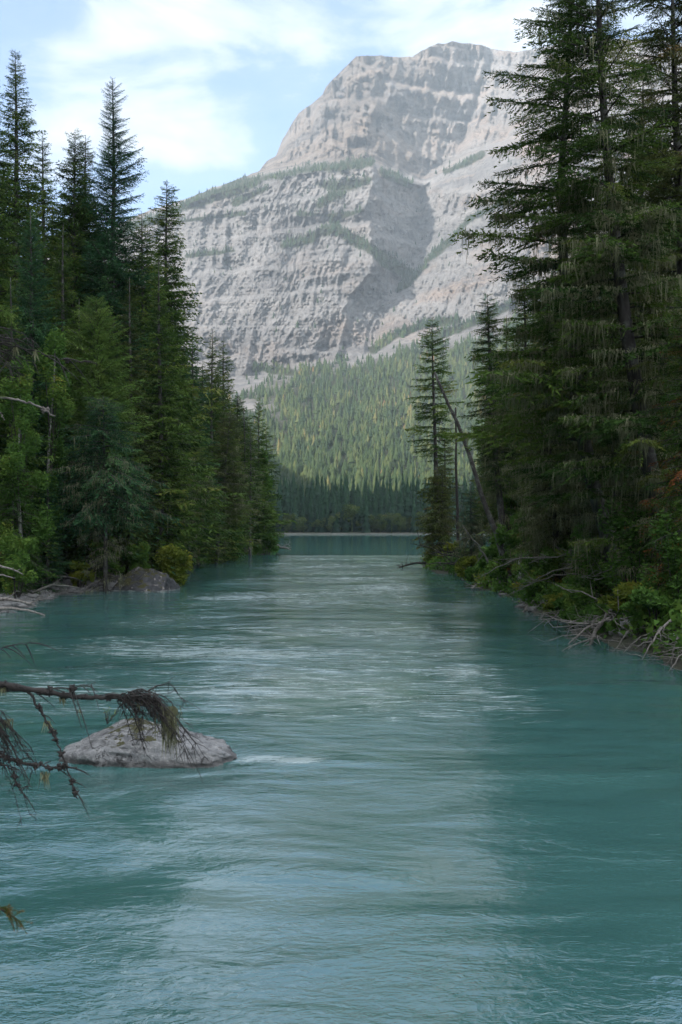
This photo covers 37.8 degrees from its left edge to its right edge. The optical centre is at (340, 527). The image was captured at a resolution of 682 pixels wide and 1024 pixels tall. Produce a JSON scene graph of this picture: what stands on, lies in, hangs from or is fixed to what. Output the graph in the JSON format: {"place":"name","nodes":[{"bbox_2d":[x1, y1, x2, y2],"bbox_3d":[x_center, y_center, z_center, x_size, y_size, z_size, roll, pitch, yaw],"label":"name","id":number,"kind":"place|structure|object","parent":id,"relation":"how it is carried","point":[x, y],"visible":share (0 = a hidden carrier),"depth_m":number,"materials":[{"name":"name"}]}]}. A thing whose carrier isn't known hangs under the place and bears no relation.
{"place":"outdoors","nodes":[
{"label":"outdoors","id":0,"kind":"place"},
{"bbox_2d":[0,534,681,1023],"bbox_3d":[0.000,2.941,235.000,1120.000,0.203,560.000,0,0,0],"label":"water","id":1,"kind":"structure","parent":0,"point":[426,796],"depth_m":10.42,"materials":[{"name":"liquid"}]},
{"bbox_2d":[58,718,236,768],"bbox_3d":[-2.468,3.131,13.173,2.519,1.107,1.645,0,0,15],"label":"river boulder","id":2,"kind":"object","parent":1,"relation":"in","point":[112,745],"visible":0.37,"depth_m":12.72,"materials":[{"name":"stone"}]},
{"bbox_2d":[533,604,614,643],"bbox_3d":[6.279,2.550,26.111,2.454,1.113,1.218,0,0,-17],"label":"dead branch","id":3,"kind":"object","parent":1,"relation":"in","point":[599,622],"visible":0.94,"depth_m":26.22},
{"bbox_2d":[0,531,681,669],"bbox_3d":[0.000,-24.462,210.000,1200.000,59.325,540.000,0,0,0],"label":"ground","id":4,"kind":"structure","parent":0,"point":[626,641],"depth_m":25.59,"materials":[{"name":"soil"}]},
{"bbox_2d":[0,95,35,420],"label":"spruce tree","id":5,"kind":"object","parent":4,"relation":"on","point":[4,279],"visible":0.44,"depth_m":52.01,"materials":[{"name":"green plant"}]},
{"bbox_2d":[0,532,38,598],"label":"shrub","id":6,"kind":"object","parent":4,"relation":"on","point":[17,548],"visible":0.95,"depth_m":39.80,"materials":[{"name":"green plant"}]},
{"bbox_2d":[0,590,42,606],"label":"drift log","id":7,"kind":"object","parent":4,"relation":"on","point":[12,600],"visible":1,"depth_m":36.97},
{"bbox_2d":[0,353,56,592],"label":"birch tree","id":8,"kind":"object","parent":4,"relation":"on","point":[21,449],"visible":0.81,"depth_m":41.81,"materials":[{"name":"green plant"}]},
{"bbox_2d":[0,444,58,598],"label":"cedar tree","id":9,"kind":"object","parent":4,"relation":"on","point":[28,525],"visible":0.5,"depth_m":41.79,"materials":[{"name":"green plant"}]},
{"bbox_2d":[0,49,60,388],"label":"spruce tree","id":10,"kind":"object","parent":4,"relation":"on","point":[18,125],"visible":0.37,"depth_m":57.79,"materials":[{"name":"green plant"}]},
{"bbox_2d":[0,277,61,582],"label":"spruce tree","id":11,"kind":"object","parent":4,"relation":"on","point":[6,432],"visible":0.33,"depth_m":43.96,"materials":[{"name":"green plant"}]},
{"bbox_2d":[0,212,80,583],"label":"spruce tree","id":12,"kind":"object","parent":4,"relation":"on","point":[37,335],"visible":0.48,"depth_m":46.78,"materials":[{"name":"green plant"}]},
{"bbox_2d":[20,134,69,342],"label":"spruce tree","id":13,"kind":"object","parent":4,"relation":"on","point":[45,203],"visible":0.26,"depth_m":65.88,"materials":[{"name":"green plant"}]},
{"bbox_2d":[22,325,76,581],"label":"birch tree","id":14,"kind":"object","parent":4,"relation":"on","point":[50,421],"visible":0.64,"depth_m":45.97,"materials":[{"name":"green plant"}]},
{"bbox_2d":[33,472,73,592],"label":"spruce tree","id":15,"kind":"object","parent":4,"relation":"on","point":[46,580],"visible":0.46,"depth_m":44.98,"materials":[{"name":"green plant"}]},
{"bbox_2d":[37,227,92,558],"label":"spruce tree","id":16,"kind":"object","parent":4,"relation":"on","point":[61,292],"visible":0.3,"depth_m":55.87,"materials":[{"name":"green plant"}]},
{"bbox_2d":[20,128,123,555],"bbox_3d":[-16.069,-10.681,59.519,8.129,26.659,9.354,0,0,0],"label":"spruce tree","id":17,"kind":"object","parent":4,"relation":"on","point":[71,209],"visible":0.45,"depth_m":59.49,"materials":[{"name":"green plant"}]},
{"bbox_2d":[38,374,112,580],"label":"spruce tree","id":18,"kind":"object","parent":4,"relation":"on","point":[69,557],"visible":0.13,"depth_m":49.51,"materials":[{"name":"green plant"}]},
{"bbox_2d":[68,560,95,587],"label":"shrub","id":19,"kind":"object","parent":4,"relation":"on","point":[75,566],"visible":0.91,"depth_m":46.83,"materials":[{"name":"green plant"}]},
{"bbox_2d":[48,135,123,370],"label":"spruce tree","id":20,"kind":"object","parent":4,"relation":"on","point":[86,161],"visible":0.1,"depth_m":61.84,"materials":[{"name":"green plant"}]},
{"bbox_2d":[63,302,125,560],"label":"spruce tree","id":21,"kind":"object","parent":4,"relation":"on","point":[72,326],"visible":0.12,"depth_m":55.68,"materials":[{"name":"green plant"}]},
{"bbox_2d":[43,295,158,574],"bbox_3d":[-12.440,-4.366,50.843,6.066,15.104,5.912,0,0,0],"label":"spruce tree","id":22,"kind":"object","parent":4,"relation":"on","point":[96,373],"visible":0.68,"depth_m":50.42,"materials":[{"name":"green plant"}]},
{"bbox_2d":[22,396,181,592],"bbox_3d":[-11.311,-1.340,46.991,6.732,9.806,6.117,0,0,22],"label":"spruce tree","id":23,"kind":"object","parent":4,"relation":"on","point":[99,491],"visible":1,"depth_m":46.51,"materials":[{"name":"green plant"}]},
{"bbox_2d":[0,304,209,933],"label":"overhanging spruce","id":24,"kind":"object","parent":4,"relation":"on","point":[167,716],"visible":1,"depth_m":4.99,"materials":[{"name":"brown plant"}]},
{"bbox_2d":[88,536,125,578],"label":"shrub","id":25,"kind":"object","parent":4,"relation":"on","point":[113,565],"visible":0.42,"depth_m":49.20,"materials":[{"name":"green plant"}]},
{"bbox_2d":[52,78,185,538],"bbox_3d":[-13.643,-12.270,60.430,8.501,29.827,9.191,0,0,0],"label":"spruce tree","id":26,"kind":"object","parent":4,"relation":"on","point":[109,245],"visible":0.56,"depth_m":59.41,"materials":[{"name":"green plant"}]},
{"bbox_2d":[86,277,177,575],"bbox_3d":[-10.896,-4.900,51.788,4.826,16.382,5.169,0,0,0],"label":"spruce tree","id":27,"kind":"object","parent":4,"relation":"on","point":[148,443],"visible":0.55,"depth_m":51.90,"materials":[{"name":"green plant"}]},
{"bbox_2d":[118,541,150,571],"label":"shrub","id":28,"kind":"object","parent":4,"relation":"on","point":[139,560],"visible":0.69,"depth_m":49.84,"materials":[{"name":"green plant"}]},
{"bbox_2d":[111,566,179,591],"bbox_3d":[-9.715,3.422,48.186,3.690,3.109,3.699,0,0,0],"label":"shore boulder","id":29,"kind":"object","parent":4,"relation":"on","point":[138,579],"visible":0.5,"depth_m":47.41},
{"bbox_2d":[113,210,195,535],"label":"spruce tree","id":30,"kind":"object","parent":4,"relation":"on","point":[140,255],"visible":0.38,"depth_m":59.67,"materials":[{"name":"green plant"}]},
{"bbox_2d":[103,257,219,578],"bbox_3d":[-10.248,-5.811,55.163,6.288,18.426,5.970,0,0,34],"label":"spruce tree","id":31,"kind":"object","parent":4,"relation":"on","point":[160,421],"visible":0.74,"depth_m":54.75,"materials":[{"name":"green plant"}]},
{"bbox_2d":[154,543,192,585],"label":"shrub","id":32,"kind":"object","parent":4,"relation":"on","point":[178,559],"visible":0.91,"depth_m":50.73,"materials":[{"name":"green plant"}]},
{"bbox_2d":[128,253,229,467],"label":"spruce tree","id":33,"kind":"object","parent":4,"relation":"on","point":[201,378],"visible":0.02,"depth_m":89.61,"materials":[{"name":"green plant"}]},
{"bbox_2d":[136,181,225,554],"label":"spruce tree","id":34,"kind":"object","parent":4,"relation":"on","point":[165,251],"visible":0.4,"depth_m":65.81,"materials":[{"name":"green plant"}]},
{"bbox_2d":[153,395,212,547],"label":"spruce tree","id":35,"kind":"object","parent":4,"relation":"on","point":[195,499],"visible":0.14,"depth_m":59.91,"materials":[{"name":"green plant"}]},
{"bbox_2d":[181,328,225,564],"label":"spruce tree","id":36,"kind":"object","parent":4,"relation":"on","point":[192,375],"visible":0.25,"depth_m":79.95,"materials":[{"name":"green plant"}]},
{"bbox_2d":[180,429,229,567],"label":"spruce tree","id":37,"kind":"object","parent":4,"relation":"on","point":[208,481],"visible":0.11,"depth_m":71.96,"materials":[{"name":"green plant"}]},
{"bbox_2d":[194,363,220,436],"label":"spruce tree","id":38,"kind":"object","parent":4,"relation":"on","point":[204,375],"visible":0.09,"depth_m":99.86,"materials":[{"name":"green plant"}]},
{"bbox_2d":[175,376,245,563],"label":"spruce tree","id":39,"kind":"object","parent":4,"relation":"on","point":[206,548],"visible":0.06,"depth_m":76.21,"materials":[{"name":"green plant"}]},
{"bbox_2d":[196,412,242,563],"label":"spruce tree","id":40,"kind":"object","parent":4,"relation":"on","point":[212,557],"visible":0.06,"depth_m":83.59,"materials":[{"name":"green plant"}]},
{"bbox_2d":[197,329,247,561],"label":"spruce tree","id":41,"kind":"object","parent":4,"relation":"on","point":[211,367],"visible":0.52,"depth_m":87.83,"materials":[{"name":"green plant"}]},
{"bbox_2d":[204,410,253,557],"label":"spruce tree","id":42,"kind":"object","parent":4,"relation":"on","point":[234,505],"visible":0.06,"depth_m":91.65,"materials":[{"name":"green plant"}]},
{"bbox_2d":[203,411,259,563],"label":"spruce tree","id":43,"kind":"object","parent":4,"relation":"on","point":[228,483],"visible":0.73,"depth_m":83.58,"materials":[{"name":"green plant"}]},
{"bbox_2d":[208,340,255,560],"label":"spruce tree","id":44,"kind":"object","parent":4,"relation":"on","point":[228,404],"visible":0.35,"depth_m":89.81,"materials":[{"name":"green plant"}]},
{"bbox_2d":[227,430,258,555],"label":"spruce tree","id":45,"kind":"object","parent":4,"relation":"on","point":[248,539],"visible":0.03,"depth_m":97.90,"materials":[{"name":"green plant"}]},
{"bbox_2d":[238,425,272,544],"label":"spruce tree","id":46,"kind":"object","parent":4,"relation":"on","point":[255,480],"visible":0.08,"depth_m":111.42,"materials":[{"name":"green plant"}]},
{"bbox_2d":[241,427,274,554],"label":"spruce tree","id":47,"kind":"object","parent":4,"relation":"on","point":[249,549],"visible":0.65,"depth_m":104.93,"materials":[{"name":"green plant"}]},
{"bbox_2d":[225,395,297,546],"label":"spruce tree","id":48,"kind":"object","parent":4,"relation":"on","point":[261,522],"visible":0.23,"depth_m":107.64,"materials":[{"name":"green plant"}]},
{"bbox_2d":[246,397,282,542],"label":"spruce tree","id":49,"kind":"object","parent":4,"relation":"on","point":[260,437],"visible":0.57,"depth_m":111.83,"materials":[{"name":"green plant"}]},
{"bbox_2d":[254,452,274,550],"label":"spruce tree","id":50,"kind":"object","parent":4,"relation":"on","point":[268,480],"visible":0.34,"depth_m":111.82,"materials":[{"name":"green plant"}]},
{"bbox_2d":[255,531,279,554],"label":"shrub","id":51,"kind":"object","parent":4,"relation":"on","point":[271,546],"visible":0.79,"depth_m":110.01,"materials":[{"name":"green plant"}]},
{"bbox_2d":[257,421,286,547],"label":"spruce tree","id":52,"kind":"object","parent":4,"relation":"on","point":[275,471],"visible":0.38,"depth_m":113.78,"materials":[{"name":"green plant"}]},
{"bbox_2d":[282,475,290,526],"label":"conifer tree","id":53,"kind":"object","parent":4,"relation":"on","point":[286,500],"visible":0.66,"depth_m":480.34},
{"bbox_2d":[291,513,315,532],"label":"broadleaf tree","id":54,"kind":"object","parent":4,"relation":"on","point":[301,523],"visible":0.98,"depth_m":468.09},
{"bbox_2d":[306,493,314,531],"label":"conifer tree","id":55,"kind":"object","parent":4,"relation":"on","point":[311,516],"visible":0.93,"depth_m":473.49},
{"bbox_2d":[330,497,340,532],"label":"conifer tree","id":56,"kind":"object","parent":4,"relation":"on","point":[336,523],"visible":0.99,"depth_m":467.52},
{"bbox_2d":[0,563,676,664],"bbox_3d":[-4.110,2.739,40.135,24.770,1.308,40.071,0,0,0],"label":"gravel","id":57,"kind":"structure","parent":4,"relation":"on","point":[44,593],"depth_m":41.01,"materials":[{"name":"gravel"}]},
{"bbox_2d":[340,495,350,532],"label":"conifer tree","id":58,"kind":"object","parent":4,"relation":"on","point":[345,525],"visible":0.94,"depth_m":470.22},
{"bbox_2d":[342,503,359,532],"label":"broadleaf tree","id":59,"kind":"object","parent":4,"relation":"on","point":[354,510],"visible":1,"depth_m":467.49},
{"bbox_2d":[41,545,681,660],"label":"undergrowth","id":60,"kind":"object","parent":4,"relation":"on","point":[595,608],"visible":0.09,"depth_m":27.84,"materials":[{"name":"green plant"}]},
{"bbox_2d":[361,492,371,532],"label":"conifer tree","id":61,"kind":"object","parent":4,"relation":"on","point":[365,525],"visible":1,"depth_m":468.98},
{"bbox_2d":[387,492,397,531],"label":"conifer tree","id":62,"kind":"object","parent":4,"relation":"on","point":[392,510],"visible":0.82,"depth_m":472.19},
{"bbox_2d":[396,484,406,531],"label":"conifer tree","id":63,"kind":"object","parent":4,"relation":"on","point":[400,508],"visible":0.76,"depth_m":474.39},
{"bbox_2d":[403,476,412,527],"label":"conifer tree","id":64,"kind":"object","parent":4,"relation":"on","point":[407,492],"visible":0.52,"depth_m":480.59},
{"bbox_2d":[412,464,455,561],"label":"spruce tree","id":65,"kind":"object","parent":4,"relation":"on","point":[439,521],"visible":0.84,"depth_m":74.65,"materials":[{"name":"green plant"}]},
{"bbox_2d":[405,317,464,549],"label":"spruce tree","id":66,"kind":"object","parent":4,"relation":"on","point":[437,416],"visible":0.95,"depth_m":76.81,"materials":[{"name":"green plant"}]},
{"bbox_2d":[422,427,462,542],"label":"spruce tree","id":67,"kind":"object","parent":4,"relation":"on","point":[450,491],"visible":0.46,"depth_m":78.86,"materials":[{"name":"green plant"}]},
{"bbox_2d":[410,493,497,567],"bbox_3d":[7.915,0.463,61.570,6.878,5.606,12.939,0,0,0],"label":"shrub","id":68,"kind":"object","parent":4,"relation":"on","point":[446,554],"visible":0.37,"depth_m":62.33,"materials":[{"name":"brown plant"}]},
{"bbox_2d":[445,407,463,546],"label":"thin snag","id":69,"kind":"object","parent":4,"relation":"on","point":[456,494],"visible":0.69,"depth_m":73.94,"materials":[{"name":"brown plant"}]},
{"bbox_2d":[454,556,477,577],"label":"shrub","id":70,"kind":"object","parent":4,"relation":"on","point":[466,561],"visible":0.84,"depth_m":57.21,"materials":[{"name":"green plant"}]},
{"bbox_2d":[446,484,490,575],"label":"spruce tree","id":71,"kind":"object","parent":4,"relation":"on","point":[471,529],"visible":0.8,"depth_m":61.89,"materials":[{"name":"green plant"}]},
{"bbox_2d":[433,372,513,582],"bbox_3d":[6.114,-2.021,45.702,4.273,10.547,1.268,0,0,23],"label":"leaning snag","id":72,"kind":"object","parent":4,"relation":"on","point":[486,508],"visible":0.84,"depth_m":45.54,"materials":[{"name":"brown wood"}]},
{"bbox_2d":[464,552,490,582],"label":"shrub","id":73,"kind":"object","parent":4,"relation":"on","point":[469,571],"visible":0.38,"depth_m":51.11,"materials":[{"name":"green plant"}]},
{"bbox_2d":[478,544,499,568],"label":"shrub","id":74,"kind":"object","parent":4,"relation":"on","point":[492,552],"visible":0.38,"depth_m":48.63,"materials":[{"name":"green plant"}]},
{"bbox_2d":[468,366,513,538],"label":"spruce tree","id":75,"kind":"object","parent":4,"relation":"on","point":[483,514],"visible":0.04,"depth_m":65.83,"materials":[{"name":"green plant"}]},
{"bbox_2d":[457,294,526,550],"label":"spruce tree","id":76,"kind":"object","parent":4,"relation":"on","point":[499,489],"visible":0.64,"depth_m":49.87,"materials":[{"name":"green plant"}]},
{"bbox_2d":[477,316,517,524],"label":"spruce tree","id":77,"kind":"object","parent":4,"relation":"on","point":[489,477],"visible":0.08,"depth_m":60.02,"materials":[{"name":"green plant"}]},
{"bbox_2d":[483,524,525,585],"bbox_3d":[7.639,1.205,44.856,2.412,2.807,1.620,0,0,14],"label":"shrub","id":78,"kind":"object","parent":4,"relation":"on","point":[500,572],"visible":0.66,"depth_m":44.92,"materials":[{"name":"green plant"}]},
{"bbox_2d":[488,491,525,554],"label":"poplar tree","id":79,"kind":"object","parent":4,"relation":"on","point":[513,503],"visible":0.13,"depth_m":51.80,"materials":[{"name":"green plant"}]},
{"bbox_2d":[487,276,545,542],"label":"spruce tree","id":80,"kind":"object","parent":4,"relation":"on","point":[525,318],"visible":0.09,"depth_m":55.84,"materials":[{"name":"green plant"}]},
{"bbox_2d":[473,233,577,553],"bbox_3d":[11.143,-6.479,52.934,8.640,18.793,9.902,0,0,-13],"label":"spruce tree","id":81,"kind":"object","parent":4,"relation":"on","point":[551,343],"visible":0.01,"depth_m":52.12,"materials":[{"name":"green plant"}]},
{"bbox_2d":[511,545,557,596],"bbox_3d":[7.217,1.636,36.957,1.695,2.008,2.539,0,0,25],"label":"shrub","id":82,"kind":"object","parent":4,"relation":"on","point":[527,566],"visible":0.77,"depth_m":36.66,"materials":[{"name":"green plant"}]},
{"bbox_2d":[510,570,564,593],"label":"shrub","id":83,"kind":"object","parent":4,"relation":"on","point":[516,586],"visible":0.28,"depth_m":37.16,"materials":[{"name":"green plant"}]},
{"bbox_2d":[498,340,600,600],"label":"spruce tree","id":84,"kind":"object","parent":4,"relation":"on","point":[551,529],"visible":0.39,"depth_m":37.55,"materials":[{"name":"green plant"}]},
{"bbox_2d":[440,0,670,591],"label":"spruce tree","id":85,"kind":"object","parent":4,"relation":"on","point":[526,380],"visible":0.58,"depth_m":29.71,"materials":[{"name":"green plant"}]},
{"bbox_2d":[542,592,569,613],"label":"shrub","id":86,"kind":"object","parent":4,"relation":"on","point":[550,598],"visible":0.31,"depth_m":33.08,"materials":[{"name":"green plant"}]},
{"bbox_2d":[537,533,580,587],"bbox_3d":[8.091,1.314,37.191,1.830,2.239,1.845,0,0,0],"label":"shrub","id":87,"kind":"object","parent":4,"relation":"on","point":[544,569],"visible":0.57,"depth_m":36.90,"materials":[{"name":"green plant"}]},
{"bbox_2d":[510,341,611,570],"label":"spruce tree","id":88,"kind":"object","parent":4,"relation":"on","point":[518,535],"depth_m":39.97,"materials":[{"name":"green plant"}]},
{"bbox_2d":[550,582,600,624],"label":"shrub","id":89,"kind":"object","parent":4,"relation":"on","point":[577,599],"visible":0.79,"depth_m":29.81,"materials":[{"name":"green plant"}]},
{"bbox_2d":[528,582,633,650],"bbox_3d":[7.058,3.337,26.675,3.703,3.720,4.754,0,0,0],"label":"dead branch","id":90,"kind":"object","parent":4,"relation":"on","point":[591,639],"visible":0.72,"depth_m":26.70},
{"bbox_2d":[562,563,620,597],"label":"shrub","id":91,"kind":"object","parent":4,"relation":"on","point":[575,580],"visible":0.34,"depth_m":30.35,"materials":[{"name":"green plant"}]},
{"bbox_2d":[514,0,681,580],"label":"spruce tree","id":92,"kind":"object","parent":4,"relation":"on","point":[614,252],"visible":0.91,"depth_m":27.04,"materials":[{"name":"green plant"}]},
{"bbox_2d":[566,515,647,597],"bbox_3d":[8.088,0.947,30.896,2.488,2.921,2.101,0,0,-27],"label":"shrub","id":93,"kind":"object","parent":4,"relation":"on","point":[593,551],"visible":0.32,"depth_m":30.20,"materials":[{"name":"green plant"}]},
{"bbox_2d":[567,446,657,595],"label":"spruce tree","id":94,"kind":"object","parent":4,"relation":"on","point":[587,508],"visible":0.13,"depth_m":30.59,"materials":[{"name":"green plant"}]},
{"bbox_2d":[597,580,649,618],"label":"shrub","id":95,"kind":"object","parent":4,"relation":"on","point":[623,592],"visible":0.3,"depth_m":26.29,"materials":[{"name":"green plant"}]},
{"bbox_2d":[597,67,674,563],"bbox_3d":[11.719,-7.475,38.369,4.578,20.465,4.920,0,0,0],"label":"spruce tree","id":96,"kind":"object","parent":4,"relation":"on","point":[642,102],"visible":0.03,"depth_m":37.92,"materials":[{"name":"green plant"}]},
{"bbox_2d":[593,0,681,520],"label":"spruce tree","id":97,"kind":"object","parent":4,"relation":"on","point":[672,48],"visible":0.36,"depth_m":32.59,"materials":[{"name":"green plant"}]},
{"bbox_2d":[596,494,679,597],"bbox_3d":[8.300,0.732,28.135,2.427,3.407,2.869,0,0,0],"label":"shrub","id":98,"kind":"object","parent":4,"relation":"on","point":[632,562],"visible":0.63,"depth_m":27.51,"materials":[{"name":"green plant"}]},
{"bbox_2d":[621,619,673,658],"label":"dead branch","id":99,"kind":"object","parent":4,"relation":"on","point":[664,626],"visible":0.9,"depth_m":22.74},
{"bbox_2d":[619,585,681,629],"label":"shrub","id":100,"kind":"object","parent":4,"relation":"on","point":[649,602],"visible":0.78,"depth_m":24.08,"materials":[{"name":"green plant"}]},
{"bbox_2d":[624,289,681,595],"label":"spruce tree","id":101,"kind":"object","parent":4,"relation":"on","point":[673,489],"visible":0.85,"depth_m":24.98,"materials":[{"name":"green plant"}]},
{"bbox_2d":[630,635,679,667],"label":"dead branch","id":102,"kind":"object","parent":4,"relation":"on","point":[672,653],"visible":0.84,"depth_m":21.98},
{"bbox_2d":[631,349,681,573],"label":"spruce tree","id":103,"kind":"object","parent":4,"relation":"on","point":[671,461],"visible":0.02,"depth_m":30.04,"materials":[{"name":"green plant"}]},
{"bbox_2d":[633,509,681,609],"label":"shrub","id":104,"kind":"object","parent":4,"relation":"on","point":[674,584],"visible":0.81,"depth_m":24.60,"materials":[{"name":"green plant"}]},
{"bbox_2d":[644,571,681,614],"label":"shrub","id":105,"kind":"object","parent":4,"relation":"on","point":[669,590],"visible":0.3,"depth_m":24.96,"materials":[{"name":"green plant"}]},
{"bbox_2d":[0,0,681,256],"label":"sky","id":106,"kind":"structure","parent":0,"point":[213,89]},
{"bbox_2d":[48,38,681,489],"bbox_3d":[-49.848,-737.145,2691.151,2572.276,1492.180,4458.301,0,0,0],"label":"mountain","id":107,"kind":"structure","parent":0,"point":[420,118],"depth_m":2126.65,"materials":[{"name":"stone"}]},
{"bbox_2d":[115,152,617,495],"bbox_3d":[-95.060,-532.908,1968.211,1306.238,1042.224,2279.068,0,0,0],"label":"mountain forest","id":108,"kind":"object","parent":107,"relation":"on","point":[317,454],"visible":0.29,"depth_m":1388.83,"materials":[{"name":"plant"}]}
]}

